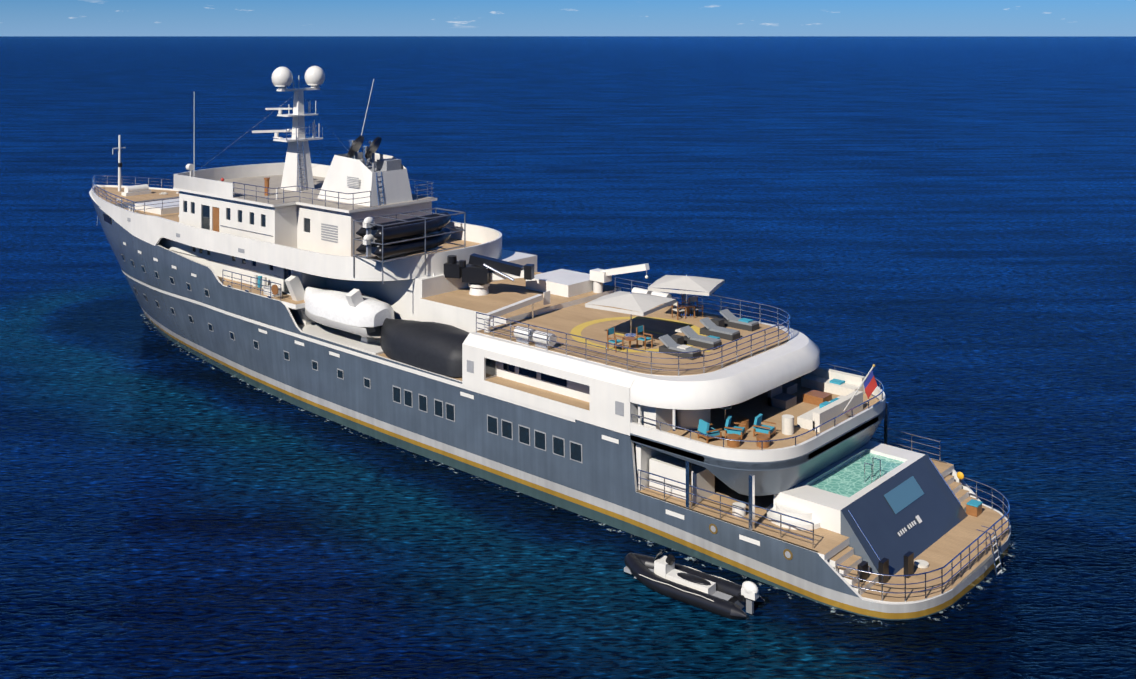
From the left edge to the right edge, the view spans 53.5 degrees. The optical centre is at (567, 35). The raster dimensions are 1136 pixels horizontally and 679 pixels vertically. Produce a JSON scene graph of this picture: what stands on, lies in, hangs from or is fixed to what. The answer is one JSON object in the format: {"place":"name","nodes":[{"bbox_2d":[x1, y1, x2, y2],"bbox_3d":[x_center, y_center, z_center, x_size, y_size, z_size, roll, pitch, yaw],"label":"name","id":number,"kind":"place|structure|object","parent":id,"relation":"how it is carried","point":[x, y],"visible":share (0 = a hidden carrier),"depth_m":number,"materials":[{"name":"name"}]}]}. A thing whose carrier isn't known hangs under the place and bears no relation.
{"place":"outdoors","nodes":[
{"label":"outdoors","id":0,"kind":"place"},
{"bbox_2d":[0,36,1135,678],"bbox_3d":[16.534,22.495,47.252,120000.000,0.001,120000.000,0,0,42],"label":"sea","id":1,"kind":"structure","parent":0,"point":[938,232],"depth_m":85.27,"materials":[{"name":"blue liquid"}]},
{"bbox_2d":[89,190,1010,619],"bbox_3d":[-12.163,18.420,72.692,78.500,10.150,12.968,0,0,42],"label":"yacht hull","id":2,"kind":"object","parent":1,"relation":"in","point":[273,348],"visible":0.4,"depth_m":58.54,"materials":[{"name":"grey metal"}]},
{"bbox_2d":[285,274,383,354],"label":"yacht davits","id":3,"kind":"object","parent":2,"relation":"attached to","point":[354,298],"visible":0.52,"depth_m":66.92,"materials":[{"name":"white metal"}]},
{"bbox_2d":[91,162,888,530],"bbox_3d":[-14.501,15.120,74.765,72.150,10.750,13.060,0,0,42],"label":"superstructure","id":4,"kind":"object","parent":2,"relation":"on","point":[307,242],"visible":0.77,"depth_m":60.55,"materials":[{"name":"white metal"}]},
{"bbox_2d":[186,164,277,199],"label":"yacht roof fittings","id":5,"kind":"object","parent":4,"relation":"on","point":[190,167],"visible":0.75,"depth_m":75.42,"materials":[{"name":"white metal"}]},
{"bbox_2d":[112,66,373,190],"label":"yacht mast","id":6,"kind":"object","parent":4,"relation":"on","point":[297,171],"visible":0.96,"depth_m":78.30,"materials":[{"name":"white metal"}]},
{"bbox_2d":[318,135,412,206],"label":"funnel","id":7,"kind":"object","parent":4,"relation":"on","point":[383,179],"visible":1,"depth_m":72.34,"materials":[{"name":"white metal"}]},
{"bbox_2d":[353,208,465,283],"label":"storage rack","id":8,"kind":"object","parent":4,"relation":"on","point":[403,240],"visible":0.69,"depth_m":65.56,"materials":[{"name":"grey metal"}]},
{"bbox_2d":[433,253,533,295],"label":"deck crane","id":9,"kind":"object","parent":4,"relation":"on","point":[478,273],"visible":1,"depth_m":65.56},
{"bbox_2d":[118,184,928,567],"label":"small yacht fittings","id":10,"kind":"object","parent":4,"relation":"attached to","point":[144,188],"visible":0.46,"depth_m":69.22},
{"bbox_2d":[484,263,671,348],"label":"deck cranes","id":11,"kind":"object","parent":4,"relation":"on","point":[599,277],"visible":0.65,"depth_m":61.46},
{"bbox_2d":[570,317,709,351],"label":"helideck markings","id":12,"kind":"object","parent":4,"relation":"on","point":[577,329],"visible":0.54,"depth_m":59.08,"materials":[{"name":"yellow paint"}]},
{"bbox_2d":[607,294,758,359],"bbox_3d":[6.273,14.870,57.844,5.009,1.025,9.362,0,0,31],"label":"deck furniture","id":13,"kind":"object","parent":4,"relation":"on","point":[714,330],"visible":1,"depth_m":56.56,"materials":[{"name":"grey wicker"}]},
{"bbox_2d":[641,367,864,447],"bbox_3d":[9.482,17.191,53.504,6.150,1.500,11.800,0,0,42],"label":"aft deck furniture","id":14,"kind":"object","parent":4,"relation":"on","point":[816,379],"visible":0.75,"depth_m":51.77,"materials":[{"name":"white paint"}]},
{"bbox_2d":[217,276,1008,602],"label":"yacht decks","id":15,"kind":"object","parent":2,"relation":"on","point":[947,546],"visible":0.21,"depth_m":47.62,"materials":[{"name":"brown wood"}]},
{"bbox_2d":[304,286,468,376],"bbox_3d":[-10.368,16.524,64.692,15.400,2.740,3.290,0,0,42],"label":"covered tender","id":16,"kind":"object","parent":15,"relation":"on","point":[435,347],"depth_m":62.85,"materials":[{"name":"black fabric"}]},
{"bbox_2d":[134,192,844,401],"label":"yacht deck gear","id":17,"kind":"object","parent":15,"relation":"on","point":[834,381],"visible":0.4,"depth_m":70.60,"materials":[{"name":"white metal"}]},
{"bbox_2d":[92,125,1009,601],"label":"railings","id":18,"kind":"object","parent":15,"relation":"attached to","point":[882,583],"visible":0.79,"depth_m":52.43,"materials":[{"name":"grey metal"}]},
{"bbox_2d":[356,212,450,243],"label":"inflatable boat","id":19,"kind":"object","parent":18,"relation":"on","point":[408,230],"visible":0.9,"depth_m":65.25,"materials":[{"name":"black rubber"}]},
{"bbox_2d":[356,228,450,259],"bbox_3d":[-9.399,11.995,66.313,2.300,1.500,6.541,0,0,42],"label":"inflatable boat","id":20,"kind":"object","parent":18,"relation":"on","point":[367,248],"visible":0.85,"depth_m":64.78,"materials":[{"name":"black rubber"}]},
{"bbox_2d":[843,364,876,410],"bbox_3d":[13.551,16.268,52.220,1.596,2.486,0.399,0,0,42],"label":"yacht ensign staff","id":21,"kind":"object","parent":18,"relation":"on","point":[870,383],"visible":1,"depth_m":51.95,"materials":[{"name":"white paint"}]},
{"bbox_2d":[858,472,982,584],"bbox_3d":[15.499,21.170,48.487,1.495,1.350,10.936,0,0,39],"label":"diving equipment","id":22,"kind":"object","parent":15,"relation":"on","point":[973,507],"visible":0.9,"depth_m":45.50,"materials":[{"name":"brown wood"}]},
{"bbox_2d":[636,440,976,594],"bbox_3d":[11.277,20.085,51.912,11.150,3.780,12.200,0,0,42],"label":"yacht stern transom","id":23,"kind":"object","parent":2,"relation":"on","point":[875,502],"visible":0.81,"depth_m":49.19,"materials":[{"name":"metal"}]},
{"bbox_2d":[141,315,1014,619],"bbox_3d":[-8.541,22.483,69.481,69.580,0.001,13.500,0,0,42],"label":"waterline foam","id":24,"kind":"object","parent":1,"relation":"on","point":[691,557],"visible":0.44,"depth_m":48.80,"materials":[{"name":"white"}]},
{"bbox_2d":[624,549,764,619],"bbox_3d":[4.907,22.010,45.697,6.258,1.470,2.050,0,0,38],"label":"inflatable dinghy","id":25,"kind":"object","parent":1,"relation":"on","point":[667,576],"visible":0.98,"depth_m":45.21,"materials":[{"name":"black rubber"}]},
{"bbox_2d":[0,0,1135,35],"label":"sky","id":26,"kind":"structure","parent":0,"point":[17,17],"materials":[{"name":"blue"}]},
{"bbox_2d":[585,275,724,336],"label":"parasols","id":27,"kind":"object","parent":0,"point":[641,304],"visible":0.94,"depth_m":57.97,"materials":[{"name":"white fabric"}]}
]}

